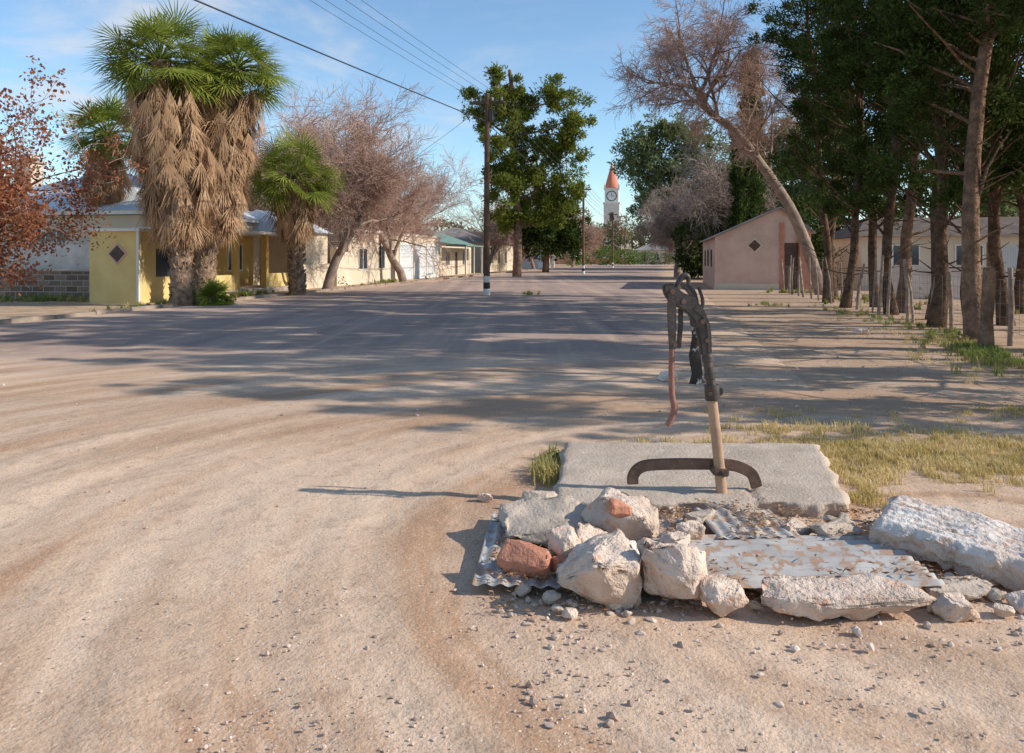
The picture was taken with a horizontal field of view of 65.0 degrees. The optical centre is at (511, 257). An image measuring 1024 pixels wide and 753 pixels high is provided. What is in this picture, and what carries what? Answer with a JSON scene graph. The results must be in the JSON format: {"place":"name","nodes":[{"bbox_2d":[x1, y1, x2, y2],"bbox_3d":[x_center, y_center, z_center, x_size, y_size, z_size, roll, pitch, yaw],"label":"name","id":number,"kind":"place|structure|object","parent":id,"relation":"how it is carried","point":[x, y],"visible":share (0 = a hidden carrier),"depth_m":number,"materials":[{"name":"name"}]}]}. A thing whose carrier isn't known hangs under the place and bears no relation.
{"place":"outdoors","nodes":[
{"label":"outdoors","id":0,"kind":"place"},
{"bbox_2d":[0,264,814,400],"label":"road","id":1,"kind":"structure","parent":0,"point":[432,338],"depth_m":14.40,"materials":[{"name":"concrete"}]},
{"bbox_2d":[682,284,704,384],"bbox_3d":[2.291,0.985,10.200,0.287,1.295,0.162,0,0,0],"label":"old painted post","id":2,"kind":"object","parent":1,"relation":"on","point":[695,366],"visible":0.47,"depth_m":10.15,"materials":[{"name":"metal"}]},
{"bbox_2d":[0,262,1023,752],"bbox_3d":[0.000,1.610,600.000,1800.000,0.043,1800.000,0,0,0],"label":"ground","id":3,"kind":"structure","parent":0,"point":[110,684],"depth_m":3.81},
{"bbox_2d":[0,271,88,298],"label":"stone garden wall","id":4,"kind":"structure","parent":3,"relation":"on","point":[74,283],"depth_m":31.16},
{"bbox_2d":[0,243,88,268],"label":"wall","id":5,"kind":"structure","parent":3,"relation":"on","point":[76,256],"depth_m":32.02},
{"bbox_2d":[0,55,149,295],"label":"autumn tree","id":6,"kind":"object","parent":3,"relation":"on","point":[10,206],"visible":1,"depth_m":15.09,"materials":[{"name":"red plant"}]},
{"bbox_2d":[49,91,138,218],"bbox_3d":[-16.864,-2.712,33.065,4.519,8.827,4.744,0,0,0],"label":"palm tree","id":7,"kind":"object","parent":3,"relation":"on","point":[111,111],"visible":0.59,"depth_m":32.55,"materials":[{"name":"green plant"}]},
{"bbox_2d":[89,231,169,303],"bbox_3d":[-13.607,0.375,29.473,1.900,2.550,3.000,0,0,10],"label":"store room","id":8,"kind":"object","parent":3,"relation":"on","point":[111,280],"visible":0.57,"depth_m":28.06,"materials":[{"name":"paint"}]},
{"bbox_2d":[136,231,139,303],"bbox_3d":[-12.894,0.350,27.724,0.100,2.500,0.100,0,0,11],"label":"down pipe","id":9,"kind":"object","parent":8,"relation":"attached to","point":[137,266],"visible":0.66,"depth_m":27.68,"materials":[{"name":"metal"}]},
{"bbox_2d":[156,249,169,276],"bbox_3d":[-12.668,0.200,29.299,0.031,1.000,1.000,0,0,10],"label":"store window","id":10,"kind":"structure","parent":8,"relation":"in","point":[162,266],"depth_m":29.15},
{"bbox_2d":[0,215,260,284],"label":"walls","id":11,"kind":"structure","parent":3,"relation":"on","point":[122,221],"depth_m":32.75,"materials":[{"name":"beige paint"}]},
{"bbox_2d":[23,210,259,222],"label":"fascia","id":12,"kind":"structure","parent":11,"relation":"on","point":[120,212],"depth_m":32.36,"materials":[{"name":"white paint"}]},
{"bbox_2d":[16,174,260,219],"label":"roof","id":13,"kind":"structure","parent":12,"relation":"on","point":[125,204],"depth_m":33.85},
{"bbox_2d":[83,0,236,305],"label":"palm tree","id":14,"kind":"object","parent":3,"relation":"on","point":[164,104],"visible":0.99,"depth_m":26.06,"materials":[{"name":"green plant"}]},
{"bbox_2d":[190,277,239,305],"bbox_3d":[-9.937,1.272,26.917,1.776,1.469,1.823,0,0,0],"label":"dwarf palm","id":15,"kind":"object","parent":3,"relation":"on","point":[210,289],"visible":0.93,"depth_m":26.67,"materials":[{"name":"green plant"}]},
{"bbox_2d":[190,236,253,285],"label":"porch wall","id":16,"kind":"structure","parent":3,"relation":"on","point":[247,275],"depth_m":39.15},
{"bbox_2d":[184,19,303,298],"bbox_3d":[-9.857,-3.419,28.815,4.694,10.256,4.644,0,0,38],"label":"palm tree","id":17,"kind":"object","parent":3,"relation":"on","point":[228,135],"visible":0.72,"depth_m":28.14,"materials":[{"name":"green plant"}]},
{"bbox_2d":[217,285,288,294],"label":"porch floor","id":18,"kind":"structure","parent":3,"relation":"on","point":[252,288],"depth_m":36.95,"materials":[{"name":"concrete"}]},
{"bbox_2d":[231,233,239,289],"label":"porch column","id":19,"kind":"structure","parent":18,"relation":"on","point":[235,260],"depth_m":34.21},
{"bbox_2d":[261,235,268,286],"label":"porch column","id":20,"kind":"structure","parent":18,"relation":"on","point":[264,260],"depth_m":36.76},
{"bbox_2d":[269,273,288,286],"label":"porch parapet","id":21,"kind":"structure","parent":18,"relation":"on","point":[278,279],"depth_m":38.03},
{"bbox_2d":[0,268,541,323],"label":"kerb","id":22,"kind":"structure","parent":3,"relation":"on","point":[58,316],"depth_m":24.84,"materials":[{"name":"concrete"}]},
{"bbox_2d":[244,125,350,294],"bbox_3d":[-9.238,-2.079,34.162,4.798,7.561,5.177,0,0,41],"label":"palm tree","id":23,"kind":"object","parent":3,"relation":"on","point":[293,210],"visible":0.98,"depth_m":33.74,"materials":[{"name":"green plant"}]},
{"bbox_2d":[269,233,327,272],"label":"gable wing","id":24,"kind":"structure","parent":3,"relation":"on","point":[317,253],"depth_m":40.94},
{"bbox_2d":[249,210,332,233],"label":"wing roof","id":25,"kind":"structure","parent":24,"relation":"on","point":[259,214],"depth_m":40.40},
{"bbox_2d":[231,84,389,249],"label":"bare tree","id":26,"kind":"object","parent":3,"relation":"on","point":[263,152],"visible":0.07,"depth_m":46.36,"materials":[{"name":"brown plant"}]},
{"bbox_2d":[303,264,329,288],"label":"wall","id":27,"kind":"structure","parent":3,"relation":"on","point":[315,275],"depth_m":41.99,"materials":[{"name":"beige paint"}]},
{"bbox_2d":[245,79,438,229],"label":"bare tree","id":28,"kind":"object","parent":3,"relation":"on","point":[335,113],"visible":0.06,"depth_m":58.06,"materials":[{"name":"brown plant"}]},
{"bbox_2d":[340,252,348,285],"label":"wall","id":29,"kind":"structure","parent":3,"relation":"on","point":[344,266],"depth_m":45.84,"materials":[{"name":"beige paint"}]},
{"bbox_2d":[284,70,463,290],"bbox_3d":[-7.894,-3.560,39.096,9.300,10.649,11.564,0,0,10],"label":"bare tree","id":30,"kind":"object","parent":3,"relation":"on","point":[364,201],"visible":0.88,"depth_m":37.83,"materials":[{"name":"brown plant"}]},
{"bbox_2d":[266,74,493,282],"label":"bare tree","id":31,"kind":"object","parent":3,"relation":"on","point":[395,264],"visible":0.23,"depth_m":50.21,"materials":[{"name":"brown plant"}]},
{"bbox_2d":[328,231,438,284],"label":"walls","id":32,"kind":"structure","parent":3,"relation":"on","point":[369,275],"depth_m":50.08,"materials":[{"name":"beige paint"}]},
{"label":"door","id":33,"kind":"object","parent":32,"relation":"attached to","visible":0},
{"bbox_2d":[400,245,411,279],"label":"garage door","id":34,"kind":"structure","parent":33,"relation":"attached to","point":[405,260],"depth_m":57.04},
{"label":"door","id":35,"kind":"object","parent":32,"relation":"attached to","visible":0},
{"bbox_2d":[415,246,424,278],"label":"garage door","id":36,"kind":"structure","parent":35,"relation":"attached to","point":[420,272],"depth_m":60.37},
{"bbox_2d":[369,174,482,247],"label":"bare tree","id":37,"kind":"object","parent":3,"relation":"on","point":[435,223],"visible":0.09,"depth_m":63.54,"materials":[{"name":"brown plant"}]},
{"bbox_2d":[439,243,470,275],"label":"walls","id":38,"kind":"structure","parent":3,"relation":"on","point":[461,268],"depth_m":73.28,"materials":[{"name":"beige paint"}]},
{"bbox_2d":[439,227,512,271],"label":"cream cottage","id":39,"kind":"structure","parent":3,"relation":"on","point":[503,262],"depth_m":89.60,"materials":[{"name":"paint"}]},
{"bbox_2d":[444,191,523,264],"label":"bare tree","id":40,"kind":"object","parent":3,"relation":"on","point":[495,239],"visible":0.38,"depth_m":84.48,"materials":[{"name":"brown plant"}]},
{"bbox_2d":[469,94,503,294],"bbox_3d":[-1.070,-2.600,34.000,1.500,8.600,0.302,0,0,11],"label":"power pole","id":41,"kind":"object","parent":3,"relation":"on","point":[486,270],"visible":0.94,"depth_m":33.90,"materials":[{"name":"brown wood"}]},
{"bbox_2d":[194,0,620,218],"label":"overhead wires","id":42,"kind":"object","parent":41,"relation":"attached to","point":[404,87],"visible":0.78,"depth_m":26.30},
{"bbox_2d":[0,278,1018,313],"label":"verge grass","id":43,"kind":"structure","parent":3,"relation":"on","point":[244,293],"depth_m":29.55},
{"bbox_2d":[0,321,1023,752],"bbox_3d":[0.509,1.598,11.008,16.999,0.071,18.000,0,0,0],"label":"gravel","id":44,"kind":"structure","parent":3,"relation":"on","point":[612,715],"depth_m":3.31,"materials":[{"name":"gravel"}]},
{"bbox_2d":[780,517,811,534],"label":"rubble chunk","id":45,"kind":"object","parent":44,"relation":"on","point":[801,527],"visible":0.6,"depth_m":4.51,"materials":[{"name":"concrete"}]},
{"bbox_2d":[456,61,598,276],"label":"casuarina tree","id":46,"kind":"object","parent":3,"relation":"on","point":[512,175],"visible":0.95,"depth_m":65.47,"materials":[{"name":"green plant"}]},
{"bbox_2d":[509,190,591,272],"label":"casuarina tree","id":47,"kind":"object","parent":3,"relation":"on","point":[548,240],"visible":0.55,"depth_m":82.94,"materials":[{"name":"green plant"}]},
{"bbox_2d":[472,512,683,588],"bbox_3d":[0.420,1.562,4.330,1.151,0.041,1.080,0,0,4],"label":"corrugated iron sheet","id":48,"kind":"object","parent":3,"relation":"on","point":[485,563],"visible":0.15,"depth_m":4.07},
{"bbox_2d":[496,538,551,578],"bbox_3d":[0.080,1.491,4.005,0.298,0.142,0.233,0,0,27],"label":"broken brick","id":49,"kind":"object","parent":48,"relation":"on","point":[521,557],"visible":0.95,"depth_m":3.93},
{"bbox_2d":[496,495,586,546],"bbox_3d":[0.200,1.476,4.521,0.582,0.172,0.487,0,0,0],"label":"rubble chunk","id":50,"kind":"object","parent":48,"relation":"on","point":[536,520],"visible":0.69,"depth_m":4.49,"materials":[{"name":"concrete"}]},
{"bbox_2d":[546,525,580,556],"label":"rubble chunk","id":51,"kind":"object","parent":48,"relation":"on","point":[563,540],"visible":0.71,"depth_m":4.03,"materials":[{"name":"concrete"}]},
{"bbox_2d":[575,522,607,542],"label":"rubble chunk","id":52,"kind":"object","parent":48,"relation":"on","point":[585,532],"visible":0.26,"depth_m":4.23,"materials":[{"name":"concrete"}]},
{"bbox_2d":[581,487,658,540],"bbox_3d":[0.606,1.435,4.451,0.402,0.234,0.292,0,0,35],"label":"rubble chunk","id":53,"kind":"object","parent":48,"relation":"on","point":[642,521],"visible":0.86,"depth_m":4.38,"materials":[{"name":"stone"}]},
{"bbox_2d":[606,498,631,517],"bbox_3d":[0.607,1.378,4.380,0.179,0.127,0.118,0,0,-9],"label":"broken brick","id":54,"kind":"object","parent":53,"relation":"on","point":[617,508],"visible":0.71,"depth_m":4.33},
{"bbox_2d":[549,205,609,267],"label":"bare tree","id":55,"kind":"object","parent":3,"relation":"on","point":[594,237],"visible":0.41,"depth_m":126.50,"materials":[{"name":"brown plant"}]},
{"bbox_2d":[582,188,590,273],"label":"power pole","id":56,"kind":"object","parent":3,"relation":"on","point":[583,236],"visible":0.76,"depth_m":77.61,"materials":[{"name":"brown wood"}]},
{"bbox_2d":[556,528,642,610],"bbox_3d":[0.413,1.474,3.788,0.412,0.276,0.442,0,0,0],"label":"rubble chunk","id":57,"kind":"object","parent":3,"relation":"on","point":[604,568],"visible":0.99,"depth_m":3.66,"materials":[{"name":"concrete"}]},
{"bbox_2d":[560,243,699,265],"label":"hedge","id":58,"kind":"object","parent":3,"relation":"on","point":[629,259],"visible":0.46,"depth_m":164.95,"materials":[{"name":"green plant"}]},
{"bbox_2d":[616,185,700,272],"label":"bare tree","id":59,"kind":"object","parent":3,"relation":"on","point":[647,229],"visible":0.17,"depth_m":85.33,"materials":[{"name":"brown plant"}]},
{"bbox_2d":[607,109,731,254],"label":"eucalyptus tree","id":60,"kind":"object","parent":3,"relation":"on","point":[646,149],"visible":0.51,"depth_m":110.56,"materials":[{"name":"green plant"}]},
{"bbox_2d":[636,537,707,600],"bbox_3d":[0.748,1.454,3.742,0.318,0.316,0.359,0,0,0],"label":"rubble chunk","id":61,"kind":"object","parent":3,"relation":"on","point":[672,571],"visible":0.97,"depth_m":3.62,"materials":[{"name":"stone"}]},
{"bbox_2d":[644,160,730,276],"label":"bare tree","id":62,"kind":"object","parent":3,"relation":"on","point":[667,216],"visible":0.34,"depth_m":64.99,"materials":[{"name":"grey plant"}]},
{"bbox_2d":[553,441,850,518],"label":"concrete slab","id":63,"kind":"structure","parent":3,"relation":"on","point":[804,477],"depth_m":5.51,"materials":[{"name":"concrete"}]},
{"bbox_2d":[627,272,761,493],"bbox_3d":[1.193,0.828,5.207,0.881,1.459,0.185,0,0,0],"label":"hand water pump","id":64,"kind":"object","parent":63,"relation":"on","point":[718,466],"visible":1,"depth_m":5.18,"materials":[{"name":"black metal"}]},
{"bbox_2d":[599,0,822,294],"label":"leaning bare tree","id":65,"kind":"object","parent":3,"relation":"on","point":[675,47],"visible":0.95,"depth_m":32.85,"materials":[{"name":"grey plant"}]},
{"bbox_2d":[429,207,1010,270],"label":"distant trees","id":66,"kind":"object","parent":3,"relation":"on","point":[619,238],"visible":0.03,"depth_m":196.98,"materials":[{"name":"green plant"}]},
{"bbox_2d":[662,137,780,247],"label":"bare tree","id":67,"kind":"object","parent":3,"relation":"on","point":[722,199],"visible":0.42,"depth_m":59.04,"materials":[{"name":"grey plant"}]},
{"bbox_2d":[699,573,748,616],"bbox_3d":[0.930,1.527,3.626,0.201,0.170,0.211,0,0,-19],"label":"rubble chunk","id":68,"kind":"object","parent":3,"relation":"on","point":[722,595],"visible":0.98,"depth_m":3.55,"materials":[{"name":"concrete"}]},
{"bbox_2d":[725,124,751,231],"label":"cypress tree","id":69,"kind":"object","parent":3,"relation":"on","point":[740,199],"visible":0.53,"depth_m":49.77,"materials":[{"name":"green plant"}]},
{"bbox_2d":[730,50,767,222],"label":"cypress tree","id":70,"kind":"object","parent":3,"relation":"on","point":[754,187],"visible":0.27,"depth_m":55.59,"materials":[{"name":"green plant"}]},
{"bbox_2d":[484,337,1023,613],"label":"leaf litter","id":71,"kind":"object","parent":3,"relation":"on","point":[696,536],"visible":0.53,"depth_m":4.38,"materials":[{"name":"plant"}]},
{"bbox_2d":[500,506,1014,622],"bbox_3d":[1.322,1.557,4.222,2.783,0.122,1.406,0,0,0],"label":"rubble debris","id":72,"kind":"object","parent":3,"relation":"on","point":[549,597],"visible":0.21,"depth_m":3.72,"materials":[{"name":"stone"}]},
{"bbox_2d":[694,507,801,539],"bbox_3d":[1.340,1.525,4.620,0.461,0.026,0.500,0,0,-3],"label":"corrugated iron sheet","id":73,"kind":"object","parent":72,"relation":"on","point":[725,519],"visible":0.72,"depth_m":4.57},
{"bbox_2d":[684,509,714,524],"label":"rubble chunk","id":74,"kind":"object","parent":73,"relation":"on","point":[701,516],"visible":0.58,"depth_m":4.66,"materials":[{"name":"concrete"}]},
{"bbox_2d":[650,534,946,588],"bbox_3d":[1.380,1.535,4.080,1.300,0.039,0.660,0,0,1],"label":"corrugated iron sheet","id":75,"kind":"object","parent":72,"relation":"on","point":[789,558],"visible":0.61,"depth_m":4.08,"materials":[{"name":"metal"}]},
{"bbox_2d":[659,530,689,545],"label":"rubble chunk","id":76,"kind":"object","parent":75,"relation":"on","point":[677,537],"visible":0.5,"depth_m":4.21,"materials":[{"name":"stone"}]},
{"bbox_2d":[676,520,705,539],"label":"rubble chunk","id":77,"kind":"object","parent":75,"relation":"on","point":[691,527],"visible":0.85,"depth_m":4.37,"materials":[{"name":"stone"}]},
{"bbox_2d":[700,206,815,289],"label":"roadside shed","id":78,"kind":"structure","parent":3,"relation":"on","point":[751,254],"depth_m":39.66,"materials":[{"name":"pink paint"}]},
{"bbox_2d":[784,243,797,289],"bbox_3d":[13.678,0.450,39.367,0.650,2.300,0.040,0,0,10],"label":"doorway","id":79,"kind":"structure","parent":78,"relation":"in","point":[790,249],"depth_m":39.35,"materials":[{"name":"brown wood"}]},
{"bbox_2d":[517,300,1023,486],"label":"green weeds","id":80,"kind":"object","parent":3,"relation":"on","point":[546,470],"visible":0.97,"depth_m":12.81,"materials":[{"name":"plant"}]},
{"bbox_2d":[763,112,847,225],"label":"eucalyptus tree","id":81,"kind":"object","parent":3,"relation":"on","point":[796,188],"visible":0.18,"depth_m":99.06,"materials":[{"name":"green plant"}]},
{"bbox_2d":[744,0,869,302],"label":"cypress tree","id":82,"kind":"object","parent":3,"relation":"on","point":[799,111],"visible":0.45,"depth_m":28.51,"materials":[{"name":"green plant"}]},
{"bbox_2d":[780,0,886,298],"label":"cypress tree","id":83,"kind":"object","parent":3,"relation":"on","point":[791,136],"visible":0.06,"depth_m":30.97,"materials":[{"name":"green plant"}]},
{"bbox_2d":[808,517,862,537],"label":"rubble chunk","id":84,"kind":"object","parent":3,"relation":"on","point":[837,524],"visible":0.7,"depth_m":4.43,"materials":[{"name":"concrete"}]},
{"bbox_2d":[670,174,1015,278],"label":"dark thicket","id":85,"kind":"object","parent":3,"relation":"on","point":[691,268],"visible":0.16,"depth_m":58.79,"materials":[{"name":"green plant"}]},
{"bbox_2d":[760,574,935,621],"bbox_3d":[1.490,1.544,3.647,0.767,0.137,0.279,0,0,0],"label":"rubble chunk","id":86,"kind":"object","parent":3,"relation":"on","point":[859,597],"visible":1,"depth_m":3.56,"materials":[{"name":"concrete"}]},
{"bbox_2d":[789,0,915,307],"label":"cypress tree","id":87,"kind":"object","parent":3,"relation":"on","point":[832,205],"visible":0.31,"depth_m":25.60,"materials":[{"name":"green plant"}]},
{"bbox_2d":[775,0,933,306],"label":"cypress tree","id":88,"kind":"object","parent":3,"relation":"on","point":[838,185],"visible":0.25,"depth_m":25.86,"materials":[{"name":"green plant"}]},
{"bbox_2d":[794,0,933,314],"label":"cypress tree","id":89,"kind":"object","parent":3,"relation":"on","point":[851,58],"visible":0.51,"depth_m":22.75,"materials":[{"name":"green plant"}]},
{"bbox_2d":[781,255,1023,345],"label":"wire fence","id":90,"kind":"object","parent":3,"relation":"on","point":[908,310],"visible":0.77,"depth_m":21.67,"materials":[{"name":"brown wood"}]},
{"bbox_2d":[845,6,961,312],"bbox_3d":[11.976,-5.636,23.527,4.207,14.970,4.016,1,-1,33],"label":"cypress tree","id":91,"kind":"object","parent":3,"relation":"on","point":[907,234],"visible":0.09,"depth_m":23.62,"materials":[{"name":"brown plant"}]},
{"bbox_2d":[821,217,1018,299],"bbox_3d":[28.532,-0.200,37.198,26.150,3.800,17.150,0,0,10],"label":"pale farmhouse","id":92,"kind":"object","parent":3,"relation":"on","point":[842,241],"visible":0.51,"depth_m":38.63,"materials":[{"name":"beige paint"}]},
{"bbox_2d":[841,0,1020,319],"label":"cypress tree","id":93,"kind":"object","parent":3,"relation":"on","point":[874,183],"visible":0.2,"depth_m":21.09,"materials":[{"name":"green plant"}]},
{"bbox_2d":[856,0,1023,340],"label":"cypress tree","id":94,"kind":"object","parent":3,"relation":"on","point":[985,39],"visible":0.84,"depth_m":15.80,"materials":[{"name":"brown plant"}]},
{"bbox_2d":[859,0,1023,327],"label":"cypress tree","id":95,"kind":"object","parent":3,"relation":"on","point":[940,297],"visible":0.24,"depth_m":18.34,"materials":[{"name":"green plant"}]},
{"bbox_2d":[863,0,1023,309],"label":"cypress tree","id":96,"kind":"object","parent":3,"relation":"on","point":[996,82],"visible":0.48,"depth_m":16.61,"materials":[{"name":"green plant"}]},
{"bbox_2d":[869,495,1023,590],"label":"broken concrete slab","id":97,"kind":"object","parent":3,"relation":"on","point":[978,544],"depth_m":4.13,"materials":[{"name":"concrete"}]},
{"bbox_2d":[931,592,979,621],"bbox_3d":[1.993,1.564,3.589,0.204,0.096,0.158,0,0,-23],"label":"rubble chunk","id":98,"kind":"object","parent":3,"relation":"on","point":[947,606],"visible":1,"depth_m":3.54,"materials":[{"name":"stone"}]},
{"bbox_2d":[921,575,992,600],"bbox_3d":[2.106,1.570,3.799,0.353,0.085,0.158,0,0,0],"label":"rubble chunk","id":99,"kind":"object","parent":3,"relation":"on","point":[972,589],"visible":0.67,"depth_m":3.76,"materials":[{"name":"concrete"}]},
{"bbox_2d":[906,27,1023,325],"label":"cypress tree","id":100,"kind":"object","parent":3,"relation":"on","point":[995,247],"visible":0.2,"depth_m":19.02,"materials":[{"name":"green plant"}]},
{"bbox_2d":[948,136,1023,216],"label":"eucalyptus tree","id":101,"kind":"object","parent":3,"relation":"on","point":[1012,209],"visible":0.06,"depth_m":74.40,"materials":[{"name":"green plant"}]},
{"bbox_2d":[977,267,996,349],"bbox_3d":[8.266,0.937,13.996,0.323,1.536,0.291,0,0,15],"label":"tree stump","id":102,"kind":"object","parent":3,"relation":"on","point":[986,324],"visible":0.72,"depth_m":13.92,"materials":[{"name":"wood"}]},
{"bbox_2d":[952,34,1023,313],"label":"cypress tree","id":103,"kind":"object","parent":3,"relation":"on","point":[1019,284],"visible":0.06,"depth_m":22.74,"materials":[{"name":"green plant"}]},
{"bbox_2d":[967,0,1023,227],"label":"cypress tree","id":104,"kind":"object","parent":3,"relation":"on","point":[1013,7],"visible":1,"depth_m":14.44,"materials":[{"name":"green plant"}]},
{"bbox_2d":[986,242,1018,309],"bbox_3d":[20.457,0.625,23.262,12.250,2.150,0.200,0,0,10],"label":"corrugated fence","id":105,"kind":"object","parent":3,"relation":"on","point":[1010,255],"visible":0.12,"depth_m":24.18,"materials":[{"name":"grey metal"}]},
{"bbox_2d":[984,47,1023,198],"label":"cypress tree","id":106,"kind":"object","parent":3,"relation":"on","point":[1001,161],"visible":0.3,"depth_m":17.61,"materials":[{"name":"green plant"}]},
{"bbox_2d":[1004,590,1023,614],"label":"rubble chunk","id":107,"kind":"object","parent":3,"relation":"on","point":[1015,600],"visible":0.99,"depth_m":3.66,"materials":[{"name":"stone"}]},
{"bbox_2d":[0,0,1023,256],"label":"sky","id":108,"kind":"structure","parent":0,"point":[578,39],"materials":[{"name":"blue"}]},
{"bbox_2d":[599,164,635,257],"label":"clock tower","id":109,"kind":"structure","parent":0,"point":[612,189],"depth_m":267.72,"materials":[{"name":"paint"}]},
{"bbox_2d":[618,322,1023,509],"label":"dry grass","id":110,"kind":"structure","parent":0,"point":[957,462],"depth_m":6.58,"materials":[{"name":"plant"}]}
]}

